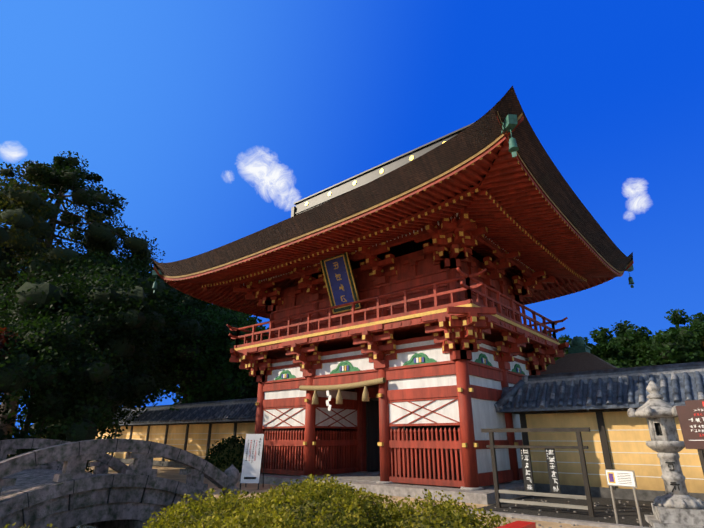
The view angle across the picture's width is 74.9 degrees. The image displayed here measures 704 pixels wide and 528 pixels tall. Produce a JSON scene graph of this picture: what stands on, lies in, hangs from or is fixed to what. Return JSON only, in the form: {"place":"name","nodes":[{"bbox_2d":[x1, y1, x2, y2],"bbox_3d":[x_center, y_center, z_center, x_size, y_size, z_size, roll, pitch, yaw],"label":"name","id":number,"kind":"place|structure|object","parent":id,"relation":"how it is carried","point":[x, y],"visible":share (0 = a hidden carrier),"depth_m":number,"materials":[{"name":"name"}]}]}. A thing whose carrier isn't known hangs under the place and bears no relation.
{"place":"outdoors","nodes":[
{"label":"outdoors","id":0,"kind":"place"},
{"bbox_2d":[70,524,96,527],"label":"pond water","id":1,"kind":"structure","parent":0,"point":[84,526],"depth_m":11.32,"materials":[{"name":"liquid"}]},
{"bbox_2d":[9,454,601,527],"bbox_3d":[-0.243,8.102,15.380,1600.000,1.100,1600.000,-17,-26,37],"label":"ground","id":2,"kind":"structure","parent":0,"point":[171,473],"depth_m":14.55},
{"bbox_2d":[0,327,29,401],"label":"tree","id":3,"kind":"object","parent":2,"relation":"on","point":[2,342],"visible":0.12,"depth_m":16.34,"materials":[{"name":"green plant"}]},
{"bbox_2d":[0,316,131,472],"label":"tree","id":4,"kind":"object","parent":2,"relation":"on","point":[61,361],"visible":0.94,"depth_m":16.06,"materials":[{"name":"green plant"}]},
{"bbox_2d":[0,151,164,456],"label":"tall tree","id":5,"kind":"object","parent":2,"relation":"on","point":[29,236],"visible":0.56,"depth_m":33.74,"materials":[{"name":"green plant"}]},
{"bbox_2d":[0,262,183,470],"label":"tree","id":6,"kind":"object","parent":2,"relation":"on","point":[123,320],"visible":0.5,"depth_m":20.92,"materials":[{"name":"green plant"}]},
{"bbox_2d":[0,251,218,463],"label":"tree","id":7,"kind":"object","parent":2,"relation":"on","point":[188,329],"visible":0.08,"depth_m":29.07,"materials":[{"name":"green plant"}]},
{"bbox_2d":[0,438,239,527],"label":"stone bridge","id":8,"kind":"structure","parent":2,"relation":"on","point":[54,483],"depth_m":8.17,"materials":[{"name":"grey stone"}]},
{"bbox_2d":[3,435,244,527],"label":"shrubs","id":9,"kind":"object","parent":2,"relation":"on","point":[227,453],"visible":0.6,"depth_m":20.80,"materials":[{"name":"green plant"}]},
{"bbox_2d":[31,398,256,467],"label":"wall","id":10,"kind":"structure","parent":2,"relation":"on","point":[198,428],"depth_m":26.67,"materials":[{"name":"paint"}]},
{"bbox_2d":[124,272,185,407],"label":"tree","id":11,"kind":"object","parent":2,"relation":"on","point":[167,385],"depth_m":43.45,"materials":[{"name":"green plant"}]},
{"bbox_2d":[150,302,256,410],"bbox_3d":[-11.211,8.185,32.568,9.902,10.975,9.853,-17,-26,37],"label":"tree","id":12,"kind":"object","parent":2,"relation":"on","point":[197,367],"visible":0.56,"depth_m":30.79,"materials":[{"name":"green plant"}]},
{"bbox_2d":[165,292,262,403],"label":"tree","id":13,"kind":"object","parent":2,"relation":"on","point":[201,305],"visible":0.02,"depth_m":40.53,"materials":[{"name":"green plant"}]},
{"bbox_2d":[206,326,268,399],"bbox_3d":[-5.684,8.048,28.988,6.710,8.692,6.753,9,-22,-22],"label":"tree","id":14,"kind":"object","parent":2,"relation":"on","point":[244,384],"visible":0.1,"depth_m":28.41,"materials":[{"name":"green plant"}]},
{"bbox_2d":[239,434,263,489],"bbox_3d":[-3.358,6.729,15.710,0.640,1.731,0.736,-1,-21,3],"label":"sign","id":15,"kind":"object","parent":2,"relation":"on","point":[252,458],"visible":0.98,"depth_m":15.54,"materials":[{"name":"white paper"}]},
{"bbox_2d":[142,472,510,527],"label":"shrubs","id":16,"kind":"object","parent":2,"relation":"on","point":[321,504],"visible":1,"depth_m":5.12,"materials":[{"name":"green plant"}]},
{"bbox_2d":[93,461,653,527],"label":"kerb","id":17,"kind":"structure","parent":2,"relation":"on","point":[629,514],"depth_m":10.49,"materials":[{"name":"grey stone"}]},
{"bbox_2d":[481,427,594,516],"bbox_3d":[4.365,4.840,10.845,2.600,1.825,0.100,-17,-26,37],"label":"notice frame","id":18,"kind":"object","parent":17,"relation":"on","point":[554,482],"visible":1,"depth_m":10.75,"materials":[{"name":"grey wood"}]},
{"bbox_2d":[605,469,642,525],"bbox_3d":[5.307,4.566,8.961,0.044,1.010,0.560,14,-25,-33],"label":"notice sign","id":19,"kind":"object","parent":17,"relation":"on","point":[623,478],"visible":0.98,"depth_m":9.03,"materials":[{"name":"metal"}]},
{"bbox_2d":[627,381,703,527],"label":"stone lantern","id":20,"kind":"object","parent":17,"relation":"on","point":[676,505],"visible":0.98,"depth_m":9.04,"materials":[{"name":"grey stone"}]},
{"bbox_2d":[239,470,535,504],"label":"stone platform","id":21,"kind":"structure","parent":2,"relation":"on","point":[484,495],"depth_m":13.44,"materials":[{"name":"grey stone"}]},
{"bbox_2d":[153,114,633,487],"bbox_3d":[1.659,3.844,19.394,17.200,9.159,13.700,-17,-26,37],"label":"gate frame","id":22,"kind":"object","parent":2,"relation":"on","point":[419,282],"visible":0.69,"depth_m":16.04,"materials":[{"name":"red wood"}]},
{"bbox_2d":[320,252,360,313],"bbox_3d":[-0.447,0.460,17.505,1.369,2.594,0.934,-17,-26,37],"label":"gate plaque","id":23,"kind":"object","parent":22,"relation":"attached to","point":[339,279],"visible":0.9,"depth_m":17.37,"materials":[{"name":"blue wood"}]},
{"bbox_2d":[299,377,385,410],"bbox_3d":[-0.450,4.707,16.398,4.015,0.998,0.247,-17,-26,37],"label":"shimenawa rope","id":24,"kind":"object","parent":22,"relation":"attached to","point":[340,387],"visible":1,"depth_m":16.34,"materials":[{"name":"beige fabric"}]},
{"bbox_2d":[243,213,534,481],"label":"wall panels","id":25,"kind":"object","parent":22,"relation":"attached to","point":[486,415],"visible":0.25,"depth_m":15.24,"materials":[{"name":"white paint"}]},
{"bbox_2d":[151,85,632,278],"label":"gate roof","id":26,"kind":"structure","parent":22,"relation":"on","point":[482,132],"depth_m":13.61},
{"bbox_2d":[152,114,634,292],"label":"wind bells","id":27,"kind":"object","parent":26,"relation":"hanging from","point":[510,123],"visible":0.67,"depth_m":10.91,"materials":[{"name":"green metal"}]},
{"bbox_2d":[229,205,568,382],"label":"roof brackets","id":28,"kind":"object","parent":22,"relation":"attached to","point":[463,337],"visible":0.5,"depth_m":16.24,"materials":[{"name":"red wood"}]},
{"bbox_2d":[497,521,535,527],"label":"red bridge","id":29,"kind":"structure","parent":2,"relation":"on","point":[520,524],"depth_m":3.26,"materials":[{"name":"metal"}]},
{"bbox_2d":[470,497,651,527],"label":"ground debris","id":30,"kind":"object","parent":2,"relation":"on","point":[568,510],"visible":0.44,"depth_m":10.45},
{"bbox_2d":[554,334,571,360],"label":"tree","id":31,"kind":"object","parent":2,"relation":"on","point":[562,339],"visible":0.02,"depth_m":57.17,"materials":[{"name":"green plant"}]},
{"bbox_2d":[494,361,703,501],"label":"wall","id":32,"kind":"structure","parent":2,"relation":"on","point":[599,403],"depth_m":13.43,"materials":[{"name":"paint"}]},
{"bbox_2d":[621,325,664,366],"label":"tree","id":33,"kind":"object","parent":2,"relation":"on","point":[640,347],"visible":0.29,"depth_m":45.91,"materials":[{"name":"green plant"}]},
{"bbox_2d":[676,400,703,474],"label":"signboard","id":34,"kind":"object","parent":2,"relation":"on","point":[690,414],"visible":1,"depth_m":7.80,"materials":[{"name":"brown wood"}]},
{"bbox_2d":[691,320,703,360],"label":"tree","id":35,"kind":"object","parent":2,"relation":"on","point":[700,326],"visible":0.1,"depth_m":43.02,"materials":[{"name":"green plant"}]},
{"bbox_2d":[0,0,703,436],"label":"sky","id":36,"kind":"structure","parent":0,"point":[211,119],"materials":[{"name":"blue"}]},
{"bbox_2d":[291,123,472,216],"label":"roof ridge","id":37,"kind":"structure","parent":0,"point":[339,189],"depth_m":22.89,"materials":[{"name":"grey metal"}]},
{"bbox_2d":[153,111,632,350],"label":"trim","id":38,"kind":"structure","parent":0,"point":[407,316],"depth_m":14.96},
{"bbox_2d":[540,336,616,374],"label":"roof","id":39,"kind":"structure","parent":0,"point":[579,356],"depth_m":20.33,"materials":[{"name":"brown wood"}]},
{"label":"hill","id":40,"kind":"structure","parent":0,"visible":0},
{"bbox_2d":[570,336,592,346],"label":"tree","id":41,"kind":"object","parent":40,"relation":"on","point":[586,341],"depth_m":52.52,"materials":[{"name":"green plant"}]},
{"bbox_2d":[589,327,635,367],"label":"tree","id":42,"kind":"object","parent":40,"relation":"on","point":[604,349],"visible":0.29,"depth_m":46.84,"materials":[{"name":"green plant"}]},
{"bbox_2d":[608,320,634,349],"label":"tree","id":43,"kind":"object","parent":40,"relation":"on","point":[621,327],"visible":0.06,"depth_m":60.43,"materials":[{"name":"green plant"}]},
{"bbox_2d":[616,329,635,356],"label":"tree","id":44,"kind":"object","parent":40,"relation":"on","point":[624,341],"visible":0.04,"depth_m":51.20,"materials":[{"name":"green plant"}]},
{"bbox_2d":[649,329,674,343],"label":"tree","id":45,"kind":"object","parent":40,"relation":"on","point":[653,337],"depth_m":49.68,"materials":[{"name":"green plant"}]},
{"bbox_2d":[633,324,703,365],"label":"tree","id":46,"kind":"object","parent":40,"relation":"on","point":[680,345],"visible":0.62,"depth_m":42.06,"materials":[{"name":"green plant"}]},
{"bbox_2d":[664,308,689,331],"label":"tree","id":47,"kind":"object","parent":40,"relation":"on","point":[675,317],"visible":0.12,"depth_m":58.52,"materials":[{"name":"green plant"}]},
{"bbox_2d":[686,312,703,342],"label":"tree","id":48,"kind":"object","parent":40,"relation":"on","point":[700,318],"visible":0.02,"depth_m":49.16,"materials":[{"name":"green plant"}]}
]}

